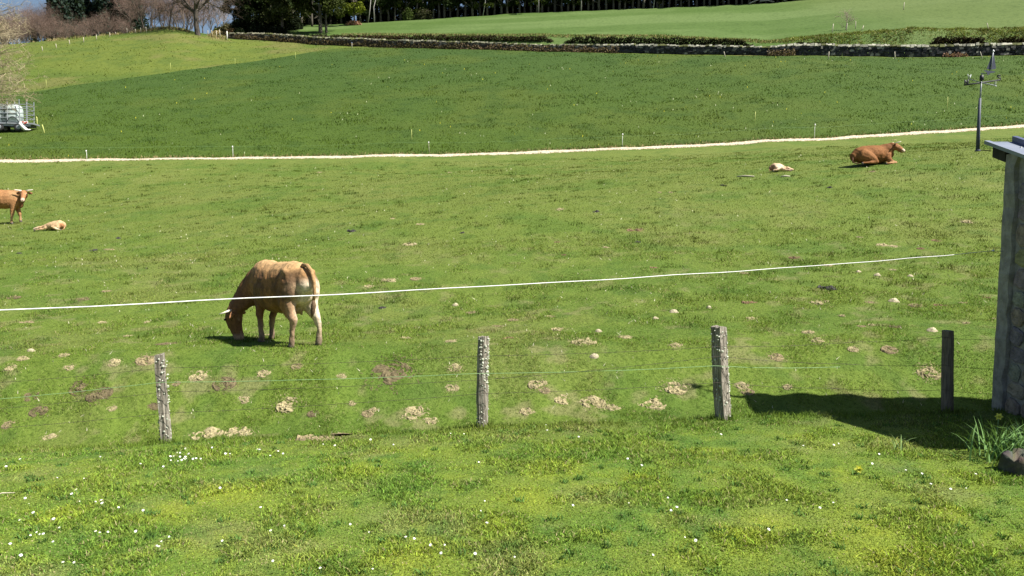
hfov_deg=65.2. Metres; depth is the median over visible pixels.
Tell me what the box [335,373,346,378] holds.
dung pat
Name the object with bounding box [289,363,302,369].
dung pat
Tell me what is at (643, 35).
terrace grass
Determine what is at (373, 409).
dung pat
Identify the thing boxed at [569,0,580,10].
wood edge tree
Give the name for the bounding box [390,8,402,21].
undergrowth bush
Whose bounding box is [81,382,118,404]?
dung pat
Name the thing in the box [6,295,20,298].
dung pat
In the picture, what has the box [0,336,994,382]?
barbed wire
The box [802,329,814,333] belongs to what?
dung pat
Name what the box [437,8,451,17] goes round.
undergrowth bush
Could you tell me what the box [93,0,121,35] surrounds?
conifer
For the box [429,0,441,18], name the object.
wood edge tree
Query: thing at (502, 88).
meadow
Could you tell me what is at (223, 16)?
pale bare tree
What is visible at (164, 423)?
fence post
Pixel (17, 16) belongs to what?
bare tree
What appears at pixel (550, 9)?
undergrowth bush
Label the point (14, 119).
water trailer
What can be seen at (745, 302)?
dung pat
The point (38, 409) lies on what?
dung pat
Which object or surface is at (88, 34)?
bare tree
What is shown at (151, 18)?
bare tree
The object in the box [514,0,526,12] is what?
wood edge tree
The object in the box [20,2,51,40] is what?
bare tree
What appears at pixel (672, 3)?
undergrowth bush
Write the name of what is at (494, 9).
wood edge tree
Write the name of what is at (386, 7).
wood edge tree
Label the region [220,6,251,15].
evergreen tree
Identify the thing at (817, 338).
dung pat
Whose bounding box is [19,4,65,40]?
bare tree
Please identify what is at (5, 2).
sky
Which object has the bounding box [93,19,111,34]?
bare tree
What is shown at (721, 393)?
fence post
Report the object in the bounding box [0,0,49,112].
overhanging tree
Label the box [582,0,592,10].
wood edge tree
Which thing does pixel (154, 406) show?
dung pat
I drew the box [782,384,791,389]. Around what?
dung pat
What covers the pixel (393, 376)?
dung pat
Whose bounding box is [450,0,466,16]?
wood edge tree
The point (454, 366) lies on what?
dung pat
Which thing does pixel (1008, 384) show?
stone shed
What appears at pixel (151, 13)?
bare tree
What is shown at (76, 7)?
conifer
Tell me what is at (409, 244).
dung pat
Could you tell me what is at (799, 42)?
hedge
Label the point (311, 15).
evergreen tree
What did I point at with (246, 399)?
dung pat
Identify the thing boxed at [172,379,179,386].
dung pat
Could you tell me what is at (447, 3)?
wood edge tree
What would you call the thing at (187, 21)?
bare tree
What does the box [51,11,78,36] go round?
bare tree
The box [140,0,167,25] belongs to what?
bare tree
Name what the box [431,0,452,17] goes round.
wood edge tree
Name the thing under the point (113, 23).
bare tree
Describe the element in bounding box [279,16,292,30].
dark bush
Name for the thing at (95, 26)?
bare tree
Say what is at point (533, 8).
undergrowth bush
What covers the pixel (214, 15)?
pale bare tree
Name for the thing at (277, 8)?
spreading tree
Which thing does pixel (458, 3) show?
wood edge tree
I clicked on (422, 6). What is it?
wood edge tree
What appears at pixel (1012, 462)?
rock
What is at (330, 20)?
evergreen tree
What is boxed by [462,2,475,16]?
undergrowth bush
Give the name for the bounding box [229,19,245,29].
dark bush
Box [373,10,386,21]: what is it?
undergrowth bush
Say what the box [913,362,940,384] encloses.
dung pat
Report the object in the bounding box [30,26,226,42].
brow grass
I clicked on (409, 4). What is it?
wood edge tree
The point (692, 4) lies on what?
undergrowth bush
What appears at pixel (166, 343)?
dung pat
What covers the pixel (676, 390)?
dung pat
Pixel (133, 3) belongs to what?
bare tree
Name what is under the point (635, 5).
undergrowth bush
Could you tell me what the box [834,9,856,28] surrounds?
sapling
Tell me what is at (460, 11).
undergrowth bush
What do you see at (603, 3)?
undergrowth bush
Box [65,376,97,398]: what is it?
dung pat
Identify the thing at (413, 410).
dung pat
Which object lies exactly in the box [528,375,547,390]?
dung pat
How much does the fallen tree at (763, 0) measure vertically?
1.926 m
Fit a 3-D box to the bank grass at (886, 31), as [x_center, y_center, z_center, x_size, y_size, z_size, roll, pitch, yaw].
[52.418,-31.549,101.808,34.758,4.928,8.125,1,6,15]
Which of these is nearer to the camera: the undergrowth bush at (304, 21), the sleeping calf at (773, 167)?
the sleeping calf at (773, 167)
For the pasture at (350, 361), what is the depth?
18.93 m
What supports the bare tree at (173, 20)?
on the field
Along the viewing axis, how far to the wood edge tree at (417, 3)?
162.61 m
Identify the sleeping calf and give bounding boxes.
[33,220,65,230]
[769,163,793,171]
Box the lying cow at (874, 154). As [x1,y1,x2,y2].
[850,141,904,164]
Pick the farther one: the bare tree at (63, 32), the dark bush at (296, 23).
the bare tree at (63, 32)
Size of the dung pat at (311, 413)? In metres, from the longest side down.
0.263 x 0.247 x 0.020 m
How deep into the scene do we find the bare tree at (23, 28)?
156.75 m
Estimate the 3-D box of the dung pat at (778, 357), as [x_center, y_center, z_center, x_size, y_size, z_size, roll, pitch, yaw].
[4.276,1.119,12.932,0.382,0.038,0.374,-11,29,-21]
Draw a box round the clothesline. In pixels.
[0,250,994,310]
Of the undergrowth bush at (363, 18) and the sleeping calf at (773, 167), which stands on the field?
the undergrowth bush at (363, 18)
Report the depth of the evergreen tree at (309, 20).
165.40 m
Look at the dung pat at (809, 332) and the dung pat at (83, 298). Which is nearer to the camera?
the dung pat at (809, 332)
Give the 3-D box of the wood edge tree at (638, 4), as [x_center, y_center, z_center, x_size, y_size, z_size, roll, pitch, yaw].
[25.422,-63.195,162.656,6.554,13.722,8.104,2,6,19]
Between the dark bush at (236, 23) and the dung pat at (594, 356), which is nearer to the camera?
the dung pat at (594, 356)
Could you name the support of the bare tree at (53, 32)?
on the field
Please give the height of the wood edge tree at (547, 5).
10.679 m
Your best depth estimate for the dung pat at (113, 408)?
12.11 m
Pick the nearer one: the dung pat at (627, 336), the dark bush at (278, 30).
the dung pat at (627, 336)
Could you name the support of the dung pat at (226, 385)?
on the pasture at (350, 361)
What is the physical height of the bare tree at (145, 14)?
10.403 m
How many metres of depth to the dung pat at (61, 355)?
13.36 m
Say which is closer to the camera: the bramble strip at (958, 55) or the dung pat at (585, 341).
the dung pat at (585, 341)
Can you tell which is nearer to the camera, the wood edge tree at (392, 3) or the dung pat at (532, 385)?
the dung pat at (532, 385)
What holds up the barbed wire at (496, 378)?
attached to the fence post at (947, 373)
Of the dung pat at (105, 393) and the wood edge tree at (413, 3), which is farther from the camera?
the wood edge tree at (413, 3)
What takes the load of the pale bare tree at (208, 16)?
on the field
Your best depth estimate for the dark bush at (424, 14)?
160.99 m
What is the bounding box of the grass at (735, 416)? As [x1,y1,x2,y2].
[147,405,964,443]
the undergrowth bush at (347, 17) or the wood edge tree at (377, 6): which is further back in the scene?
the undergrowth bush at (347, 17)
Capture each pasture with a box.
[0,29,1023,94]
[0,127,1023,450]
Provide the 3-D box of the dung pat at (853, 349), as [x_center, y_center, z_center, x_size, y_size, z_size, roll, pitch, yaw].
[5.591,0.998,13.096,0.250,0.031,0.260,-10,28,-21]
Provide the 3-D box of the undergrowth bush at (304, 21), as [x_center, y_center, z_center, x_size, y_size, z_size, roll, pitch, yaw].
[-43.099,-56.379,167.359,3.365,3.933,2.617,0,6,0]
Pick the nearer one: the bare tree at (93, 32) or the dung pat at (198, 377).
the dung pat at (198, 377)
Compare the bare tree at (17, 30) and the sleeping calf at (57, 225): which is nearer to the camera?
the sleeping calf at (57, 225)
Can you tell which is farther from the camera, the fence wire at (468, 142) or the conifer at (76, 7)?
the conifer at (76, 7)
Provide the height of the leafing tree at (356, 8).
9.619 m
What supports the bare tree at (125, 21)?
on the field
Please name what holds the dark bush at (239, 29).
on the field
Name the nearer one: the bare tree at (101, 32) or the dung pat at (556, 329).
the dung pat at (556, 329)
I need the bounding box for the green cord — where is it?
[2,366,827,398]
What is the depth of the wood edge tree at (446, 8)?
164.47 m
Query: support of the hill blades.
on the hill pasture at (114, 47)
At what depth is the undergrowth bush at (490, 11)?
168.22 m
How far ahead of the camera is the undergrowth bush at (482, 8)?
168.85 m
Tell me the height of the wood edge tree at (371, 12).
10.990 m
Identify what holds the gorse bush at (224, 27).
on the field
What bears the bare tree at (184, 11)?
on the field
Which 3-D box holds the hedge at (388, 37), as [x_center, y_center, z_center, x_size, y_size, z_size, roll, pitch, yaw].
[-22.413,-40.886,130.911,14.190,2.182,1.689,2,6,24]
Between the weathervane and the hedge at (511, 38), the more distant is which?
the hedge at (511, 38)
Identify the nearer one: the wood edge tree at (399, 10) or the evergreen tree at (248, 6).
the evergreen tree at (248, 6)
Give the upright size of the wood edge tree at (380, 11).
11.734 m
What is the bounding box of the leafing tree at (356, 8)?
[342,0,365,20]
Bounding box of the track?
[0,124,1023,162]
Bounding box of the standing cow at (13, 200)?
[0,189,32,223]
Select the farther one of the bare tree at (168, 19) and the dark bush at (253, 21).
the bare tree at (168, 19)
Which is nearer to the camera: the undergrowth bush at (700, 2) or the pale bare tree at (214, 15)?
the undergrowth bush at (700, 2)
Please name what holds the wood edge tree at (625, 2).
on the field
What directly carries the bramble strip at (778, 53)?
on the hill pasture at (114, 47)
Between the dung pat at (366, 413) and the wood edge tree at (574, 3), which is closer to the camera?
the dung pat at (366, 413)
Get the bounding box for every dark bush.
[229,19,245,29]
[231,27,245,32]
[240,18,248,30]
[245,24,267,32]
[247,12,262,29]
[265,26,288,33]
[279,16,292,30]
[289,12,303,29]
[402,7,414,20]
[413,7,432,19]
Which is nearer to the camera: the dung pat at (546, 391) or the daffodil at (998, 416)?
the daffodil at (998, 416)
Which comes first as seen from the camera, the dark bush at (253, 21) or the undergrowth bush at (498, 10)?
the dark bush at (253, 21)
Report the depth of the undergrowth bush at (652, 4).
164.61 m
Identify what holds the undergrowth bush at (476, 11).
on the field
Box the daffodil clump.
[935,414,1023,467]
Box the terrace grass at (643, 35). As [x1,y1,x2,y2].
[341,32,789,43]
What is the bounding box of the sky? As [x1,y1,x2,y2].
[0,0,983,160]
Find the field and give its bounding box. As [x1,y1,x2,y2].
[40,0,1023,89]
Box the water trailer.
[0,99,39,130]
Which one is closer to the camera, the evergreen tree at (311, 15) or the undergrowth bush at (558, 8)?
the evergreen tree at (311, 15)
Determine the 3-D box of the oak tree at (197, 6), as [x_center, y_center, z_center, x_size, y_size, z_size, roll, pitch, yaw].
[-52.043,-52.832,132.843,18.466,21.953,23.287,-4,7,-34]
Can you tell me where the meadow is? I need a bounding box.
[0,47,1023,159]
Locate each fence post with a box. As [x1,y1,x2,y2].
[154,352,171,442]
[476,336,489,427]
[710,325,730,420]
[941,330,953,412]
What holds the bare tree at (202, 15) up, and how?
on the field
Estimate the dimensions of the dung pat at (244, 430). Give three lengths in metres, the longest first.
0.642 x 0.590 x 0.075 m
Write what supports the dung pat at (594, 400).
on the pasture at (350, 361)
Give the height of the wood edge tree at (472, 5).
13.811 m
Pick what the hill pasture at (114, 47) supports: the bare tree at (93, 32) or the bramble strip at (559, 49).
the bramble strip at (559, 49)
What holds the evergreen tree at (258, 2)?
on the field
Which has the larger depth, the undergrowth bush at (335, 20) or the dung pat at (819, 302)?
the undergrowth bush at (335, 20)
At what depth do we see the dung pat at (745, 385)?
12.27 m
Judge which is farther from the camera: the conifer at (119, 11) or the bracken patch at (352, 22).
the conifer at (119, 11)
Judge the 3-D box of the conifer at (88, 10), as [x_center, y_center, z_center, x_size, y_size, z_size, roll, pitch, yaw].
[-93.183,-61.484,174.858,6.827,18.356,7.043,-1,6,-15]
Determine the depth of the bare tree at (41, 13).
169.43 m
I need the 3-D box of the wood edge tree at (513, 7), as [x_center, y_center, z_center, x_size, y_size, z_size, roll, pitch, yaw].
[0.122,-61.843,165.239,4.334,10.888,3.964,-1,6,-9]
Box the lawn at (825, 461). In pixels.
[0,410,1023,575]
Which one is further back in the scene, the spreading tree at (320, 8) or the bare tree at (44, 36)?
the bare tree at (44, 36)
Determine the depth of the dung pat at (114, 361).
12.98 m
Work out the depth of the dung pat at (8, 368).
12.98 m
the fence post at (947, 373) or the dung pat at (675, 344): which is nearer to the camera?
the fence post at (947, 373)
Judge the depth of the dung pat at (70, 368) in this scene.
12.93 m
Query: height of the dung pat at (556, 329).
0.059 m
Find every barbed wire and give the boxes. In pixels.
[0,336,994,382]
[0,356,989,408]
[6,382,988,427]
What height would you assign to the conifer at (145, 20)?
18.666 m
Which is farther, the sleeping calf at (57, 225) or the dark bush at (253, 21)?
the dark bush at (253, 21)
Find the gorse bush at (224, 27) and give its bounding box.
[218,21,231,31]
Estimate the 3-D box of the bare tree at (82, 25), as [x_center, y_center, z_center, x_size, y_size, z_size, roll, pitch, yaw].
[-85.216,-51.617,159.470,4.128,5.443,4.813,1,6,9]
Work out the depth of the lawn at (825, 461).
6.95 m
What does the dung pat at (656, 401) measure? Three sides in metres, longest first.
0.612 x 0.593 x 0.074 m
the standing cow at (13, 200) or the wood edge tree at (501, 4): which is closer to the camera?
the standing cow at (13, 200)
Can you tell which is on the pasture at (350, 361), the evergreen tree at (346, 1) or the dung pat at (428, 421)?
the dung pat at (428, 421)
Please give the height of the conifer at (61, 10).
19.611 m
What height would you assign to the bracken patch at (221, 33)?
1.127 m
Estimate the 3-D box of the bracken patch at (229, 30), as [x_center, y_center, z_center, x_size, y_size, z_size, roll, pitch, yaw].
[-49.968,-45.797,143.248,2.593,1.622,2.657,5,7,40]
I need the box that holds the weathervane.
[964,50,1000,151]
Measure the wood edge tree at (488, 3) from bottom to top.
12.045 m
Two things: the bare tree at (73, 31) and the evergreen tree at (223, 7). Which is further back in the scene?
the bare tree at (73, 31)
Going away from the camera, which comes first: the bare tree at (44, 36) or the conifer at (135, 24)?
the bare tree at (44, 36)
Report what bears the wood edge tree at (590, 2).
on the field
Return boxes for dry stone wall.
[226,32,1023,56]
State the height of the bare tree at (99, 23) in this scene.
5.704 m
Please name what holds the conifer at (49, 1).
on the field
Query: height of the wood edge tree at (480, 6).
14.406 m
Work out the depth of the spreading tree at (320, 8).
138.88 m
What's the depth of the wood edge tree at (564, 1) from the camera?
162.62 m
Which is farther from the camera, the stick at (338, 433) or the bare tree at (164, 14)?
the bare tree at (164, 14)
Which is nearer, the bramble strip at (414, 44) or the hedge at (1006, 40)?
the hedge at (1006, 40)
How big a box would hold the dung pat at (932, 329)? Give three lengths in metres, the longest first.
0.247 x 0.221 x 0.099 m
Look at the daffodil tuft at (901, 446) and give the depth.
8.46 m
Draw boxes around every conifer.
[40,0,54,38]
[45,0,75,39]
[67,0,87,37]
[79,0,93,36]
[90,0,100,35]
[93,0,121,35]
[111,0,124,28]
[119,0,147,32]
[120,4,148,28]
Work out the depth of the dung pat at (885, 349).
13.07 m
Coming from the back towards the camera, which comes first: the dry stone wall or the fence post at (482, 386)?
the dry stone wall
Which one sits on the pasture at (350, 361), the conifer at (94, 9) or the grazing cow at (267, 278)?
the grazing cow at (267, 278)
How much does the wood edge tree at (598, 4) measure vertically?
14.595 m
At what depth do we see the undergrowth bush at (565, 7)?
167.01 m
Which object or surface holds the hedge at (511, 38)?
on the field
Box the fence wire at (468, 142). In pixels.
[57,114,1014,147]
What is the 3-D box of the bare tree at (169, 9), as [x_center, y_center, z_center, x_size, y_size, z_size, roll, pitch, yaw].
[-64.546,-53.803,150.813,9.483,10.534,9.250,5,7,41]
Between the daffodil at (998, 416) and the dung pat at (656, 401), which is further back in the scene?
the dung pat at (656, 401)
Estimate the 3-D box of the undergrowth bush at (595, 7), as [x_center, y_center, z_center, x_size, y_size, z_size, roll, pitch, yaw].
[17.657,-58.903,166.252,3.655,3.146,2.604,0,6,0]
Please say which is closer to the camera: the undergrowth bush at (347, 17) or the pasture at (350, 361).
the pasture at (350, 361)
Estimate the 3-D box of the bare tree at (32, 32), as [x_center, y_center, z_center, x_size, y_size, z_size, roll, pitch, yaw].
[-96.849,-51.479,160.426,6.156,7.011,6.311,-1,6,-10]
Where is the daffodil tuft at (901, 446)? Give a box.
[892,436,912,449]
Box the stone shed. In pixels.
[984,136,1023,417]
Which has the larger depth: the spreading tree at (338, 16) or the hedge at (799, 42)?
the spreading tree at (338, 16)
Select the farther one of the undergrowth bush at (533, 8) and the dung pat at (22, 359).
the undergrowth bush at (533, 8)
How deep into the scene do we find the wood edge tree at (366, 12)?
161.65 m
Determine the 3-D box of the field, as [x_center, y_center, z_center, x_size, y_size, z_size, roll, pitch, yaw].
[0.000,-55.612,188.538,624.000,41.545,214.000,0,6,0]
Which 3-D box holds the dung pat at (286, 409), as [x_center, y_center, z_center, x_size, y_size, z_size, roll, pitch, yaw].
[-3.399,1.759,12.110,0.633,0.089,0.575,6,37,17]
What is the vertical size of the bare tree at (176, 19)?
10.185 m
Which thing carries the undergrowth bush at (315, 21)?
on the field
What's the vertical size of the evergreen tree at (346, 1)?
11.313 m
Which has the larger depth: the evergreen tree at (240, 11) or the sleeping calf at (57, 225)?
the evergreen tree at (240, 11)
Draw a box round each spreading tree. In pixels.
[255,0,311,27]
[293,0,348,33]
[306,0,344,32]
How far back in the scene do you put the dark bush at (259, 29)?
141.66 m
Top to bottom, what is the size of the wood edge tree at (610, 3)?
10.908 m
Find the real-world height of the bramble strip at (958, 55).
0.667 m
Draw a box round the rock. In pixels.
[997,448,1023,477]
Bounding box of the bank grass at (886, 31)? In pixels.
[782,25,1023,44]
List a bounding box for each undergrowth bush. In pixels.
[302,17,313,24]
[313,17,322,24]
[332,16,343,24]
[338,14,352,23]
[357,13,371,22]
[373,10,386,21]
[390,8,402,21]
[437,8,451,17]
[453,6,467,16]
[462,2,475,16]
[470,1,482,15]
[481,7,488,15]
[485,6,497,15]
[496,5,508,14]
[509,1,523,13]
[526,2,540,12]
[543,2,552,11]
[552,2,562,11]
[560,3,571,11]
[575,4,585,10]
[589,0,603,10]
[600,0,612,9]
[615,1,627,9]
[629,1,641,8]
[646,0,659,8]
[670,0,684,6]
[687,0,695,6]
[694,0,708,6]
[702,0,715,5]
[725,0,740,4]
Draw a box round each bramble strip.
[233,34,352,45]
[351,40,459,48]
[457,43,618,52]
[767,48,795,55]
[942,52,969,56]
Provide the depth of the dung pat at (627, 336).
13.88 m
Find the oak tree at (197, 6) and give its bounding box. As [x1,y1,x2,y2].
[150,0,242,35]
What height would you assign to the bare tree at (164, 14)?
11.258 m
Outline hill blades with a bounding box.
[0,29,334,93]
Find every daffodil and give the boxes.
[854,465,863,472]
[995,413,1002,432]
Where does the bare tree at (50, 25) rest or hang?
on the field
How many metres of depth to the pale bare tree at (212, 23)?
175.07 m
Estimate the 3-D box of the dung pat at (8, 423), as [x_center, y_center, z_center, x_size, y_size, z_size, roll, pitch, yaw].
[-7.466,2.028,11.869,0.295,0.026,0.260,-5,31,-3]
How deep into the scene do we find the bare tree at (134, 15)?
158.63 m
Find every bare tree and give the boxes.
[0,18,23,43]
[1,0,33,41]
[1,17,32,43]
[3,7,41,42]
[7,18,34,41]
[10,4,40,42]
[13,8,49,41]
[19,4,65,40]
[20,1,50,37]
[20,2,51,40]
[22,4,55,41]
[22,20,41,40]
[24,0,51,40]
[27,3,68,38]
[30,17,54,39]
[36,17,58,39]
[38,18,67,38]
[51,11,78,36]
[54,26,71,37]
[60,23,80,36]
[70,17,95,36]
[73,19,98,35]
[77,19,95,35]
[82,12,105,35]
[90,14,110,34]
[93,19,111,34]
[100,7,120,32]
[100,24,110,33]
[110,0,154,28]
[111,0,142,30]
[112,13,130,31]
[116,15,136,32]
[121,0,164,28]
[134,0,169,26]
[137,0,180,26]
[138,0,169,26]
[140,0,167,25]
[147,0,202,25]
[148,0,175,25]
[154,0,191,26]
[156,7,180,26]
[160,2,185,26]
[163,2,186,26]
[165,2,207,27]
[167,0,204,27]
[172,0,210,29]
[175,1,203,29]
[180,2,217,27]
[192,7,230,29]
[199,0,227,32]
[206,0,227,26]
[209,1,235,24]
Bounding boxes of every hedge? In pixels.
[340,34,411,39]
[408,34,553,41]
[564,35,752,45]
[795,41,832,44]
[930,36,987,44]
[997,36,1023,42]
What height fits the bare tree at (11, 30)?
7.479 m
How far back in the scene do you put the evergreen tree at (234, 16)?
150.99 m
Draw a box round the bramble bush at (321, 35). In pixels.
[310,34,327,36]
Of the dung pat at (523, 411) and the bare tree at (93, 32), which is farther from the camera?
the bare tree at (93, 32)
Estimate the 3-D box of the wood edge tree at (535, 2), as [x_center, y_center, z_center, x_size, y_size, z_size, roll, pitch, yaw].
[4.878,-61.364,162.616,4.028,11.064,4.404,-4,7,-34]
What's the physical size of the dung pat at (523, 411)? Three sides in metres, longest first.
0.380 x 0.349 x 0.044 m
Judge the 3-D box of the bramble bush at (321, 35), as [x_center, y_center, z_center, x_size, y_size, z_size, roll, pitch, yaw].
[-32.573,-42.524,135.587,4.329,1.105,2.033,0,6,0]
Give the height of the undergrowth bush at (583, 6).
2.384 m
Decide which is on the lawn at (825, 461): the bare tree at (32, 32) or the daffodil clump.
the daffodil clump
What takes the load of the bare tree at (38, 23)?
on the field
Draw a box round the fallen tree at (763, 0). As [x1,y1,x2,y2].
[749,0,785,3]
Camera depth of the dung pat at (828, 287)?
17.41 m
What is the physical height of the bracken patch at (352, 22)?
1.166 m
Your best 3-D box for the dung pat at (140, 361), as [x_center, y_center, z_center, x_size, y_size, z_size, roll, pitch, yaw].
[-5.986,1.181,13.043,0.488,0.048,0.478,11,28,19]
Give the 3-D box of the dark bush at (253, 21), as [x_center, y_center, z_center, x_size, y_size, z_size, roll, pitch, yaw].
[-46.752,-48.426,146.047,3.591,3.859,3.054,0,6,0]
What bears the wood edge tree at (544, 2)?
on the field
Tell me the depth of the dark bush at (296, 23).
150.23 m
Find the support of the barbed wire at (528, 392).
attached to the fence post at (947, 373)
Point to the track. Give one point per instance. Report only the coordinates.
(573, 150)
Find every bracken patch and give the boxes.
[210,30,224,35]
[224,28,233,35]
[345,20,361,24]
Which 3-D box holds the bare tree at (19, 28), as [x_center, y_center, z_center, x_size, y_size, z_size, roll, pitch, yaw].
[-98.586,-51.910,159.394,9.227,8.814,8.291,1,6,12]
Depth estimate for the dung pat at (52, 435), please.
11.60 m
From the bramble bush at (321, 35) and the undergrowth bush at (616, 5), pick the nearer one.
the bramble bush at (321, 35)
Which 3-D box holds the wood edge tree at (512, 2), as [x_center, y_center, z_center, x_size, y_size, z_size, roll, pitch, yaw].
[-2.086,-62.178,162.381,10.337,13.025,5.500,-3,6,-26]
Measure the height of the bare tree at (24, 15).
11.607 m
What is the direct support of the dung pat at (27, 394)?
on the pasture at (350, 361)
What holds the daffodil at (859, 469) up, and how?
on the lawn at (825, 461)
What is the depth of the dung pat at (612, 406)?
11.82 m
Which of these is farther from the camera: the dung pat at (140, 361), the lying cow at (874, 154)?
the lying cow at (874, 154)
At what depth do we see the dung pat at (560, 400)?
11.99 m
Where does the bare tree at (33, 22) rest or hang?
on the field
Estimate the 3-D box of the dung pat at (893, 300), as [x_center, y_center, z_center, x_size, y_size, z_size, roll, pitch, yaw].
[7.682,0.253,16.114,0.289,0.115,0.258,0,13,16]
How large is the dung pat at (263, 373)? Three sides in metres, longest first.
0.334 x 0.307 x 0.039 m
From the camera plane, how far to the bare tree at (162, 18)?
159.26 m
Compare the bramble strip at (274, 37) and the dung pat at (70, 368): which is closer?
the dung pat at (70, 368)
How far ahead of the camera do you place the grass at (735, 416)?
10.13 m
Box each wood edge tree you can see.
[354,0,369,22]
[363,0,373,22]
[367,0,390,21]
[378,0,393,21]
[378,0,402,21]
[383,0,397,20]
[394,0,407,20]
[399,0,411,10]
[405,0,416,13]
[408,0,420,15]
[413,0,429,12]
[421,0,434,10]
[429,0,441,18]
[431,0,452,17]
[437,0,452,18]
[440,0,476,17]
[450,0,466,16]
[451,0,462,16]
[462,0,479,16]
[477,1,485,15]
[479,0,494,15]
[480,1,495,14]
[491,0,510,13]
[505,0,516,13]
[508,0,518,13]
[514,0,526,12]
[528,0,541,12]
[539,0,548,12]
[543,0,556,11]
[552,0,563,11]
[554,0,569,11]
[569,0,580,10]
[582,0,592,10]
[586,0,595,10]
[593,0,599,10]
[607,0,614,9]
[621,0,631,8]
[634,0,640,8]
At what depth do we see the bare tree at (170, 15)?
147.30 m
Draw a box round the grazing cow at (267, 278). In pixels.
[220,260,321,347]
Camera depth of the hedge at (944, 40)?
99.43 m
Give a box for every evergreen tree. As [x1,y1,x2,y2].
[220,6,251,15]
[223,0,245,20]
[227,1,241,20]
[234,0,269,21]
[240,0,263,13]
[300,12,317,24]
[303,0,318,26]
[328,14,331,24]
[339,0,347,23]
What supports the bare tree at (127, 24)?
on the field
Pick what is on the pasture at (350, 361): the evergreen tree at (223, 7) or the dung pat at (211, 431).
the dung pat at (211, 431)
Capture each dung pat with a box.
[1,419,16,429]
[3,363,19,371]
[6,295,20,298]
[17,355,29,360]
[21,388,40,402]
[28,406,48,418]
[40,433,57,441]
[58,353,69,356]
[59,363,73,371]
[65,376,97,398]
[72,296,88,300]
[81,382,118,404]
[104,358,122,366]
[107,404,116,411]
[135,353,153,367]
[147,400,157,409]
[155,341,181,344]
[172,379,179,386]
[184,426,226,439]
[185,370,210,383]
[207,373,238,393]
[223,424,260,437]
[234,395,249,403]
[257,367,274,378]
[275,392,307,416]
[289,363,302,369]
[290,434,344,440]
[305,408,318,417]
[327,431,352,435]
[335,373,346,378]
[360,408,373,417]
[361,354,423,394]
[368,406,377,414]
[381,278,400,281]
[399,403,430,422]
[402,242,416,245]
[422,416,438,424]
[445,382,461,393]
[447,362,461,372]
[515,405,534,415]
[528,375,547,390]
[536,387,552,393]
[550,327,567,330]
[554,394,568,404]
[570,337,600,344]
[575,395,608,410]
[589,353,598,358]
[605,404,620,411]
[619,335,631,338]
[627,228,642,230]
[637,398,665,410]
[658,377,690,397]
[667,343,685,347]
[733,381,751,390]
[740,387,757,396]
[742,301,755,303]
[768,352,786,362]
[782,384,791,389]
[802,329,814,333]
[806,299,828,304]
[811,336,824,342]
[817,285,838,290]
[846,345,858,352]
[881,345,897,353]
[888,298,898,301]
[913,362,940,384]
[926,327,937,331]
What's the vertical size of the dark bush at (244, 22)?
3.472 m
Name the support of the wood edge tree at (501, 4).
on the field
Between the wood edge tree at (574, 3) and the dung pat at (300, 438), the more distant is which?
the wood edge tree at (574, 3)
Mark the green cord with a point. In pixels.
(403, 376)
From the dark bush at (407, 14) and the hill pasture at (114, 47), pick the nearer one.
the hill pasture at (114, 47)
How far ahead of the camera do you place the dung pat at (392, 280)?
19.50 m
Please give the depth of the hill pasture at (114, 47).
114.62 m
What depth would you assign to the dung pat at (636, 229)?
24.59 m
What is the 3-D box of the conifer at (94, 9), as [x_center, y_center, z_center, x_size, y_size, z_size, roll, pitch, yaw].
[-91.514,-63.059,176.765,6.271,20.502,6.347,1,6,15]
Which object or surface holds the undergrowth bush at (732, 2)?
on the field
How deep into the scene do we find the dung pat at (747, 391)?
12.13 m
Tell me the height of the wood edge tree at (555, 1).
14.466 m
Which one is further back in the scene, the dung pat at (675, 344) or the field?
the field
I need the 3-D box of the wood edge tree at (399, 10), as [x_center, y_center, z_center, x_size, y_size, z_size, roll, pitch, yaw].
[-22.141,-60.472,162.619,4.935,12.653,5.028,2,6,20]
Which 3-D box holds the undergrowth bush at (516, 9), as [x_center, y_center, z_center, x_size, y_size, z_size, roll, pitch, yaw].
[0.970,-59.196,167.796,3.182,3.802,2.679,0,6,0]
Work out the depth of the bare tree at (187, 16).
160.00 m
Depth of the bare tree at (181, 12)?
145.84 m
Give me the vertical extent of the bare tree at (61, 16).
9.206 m
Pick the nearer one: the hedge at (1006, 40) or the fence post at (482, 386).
the fence post at (482, 386)

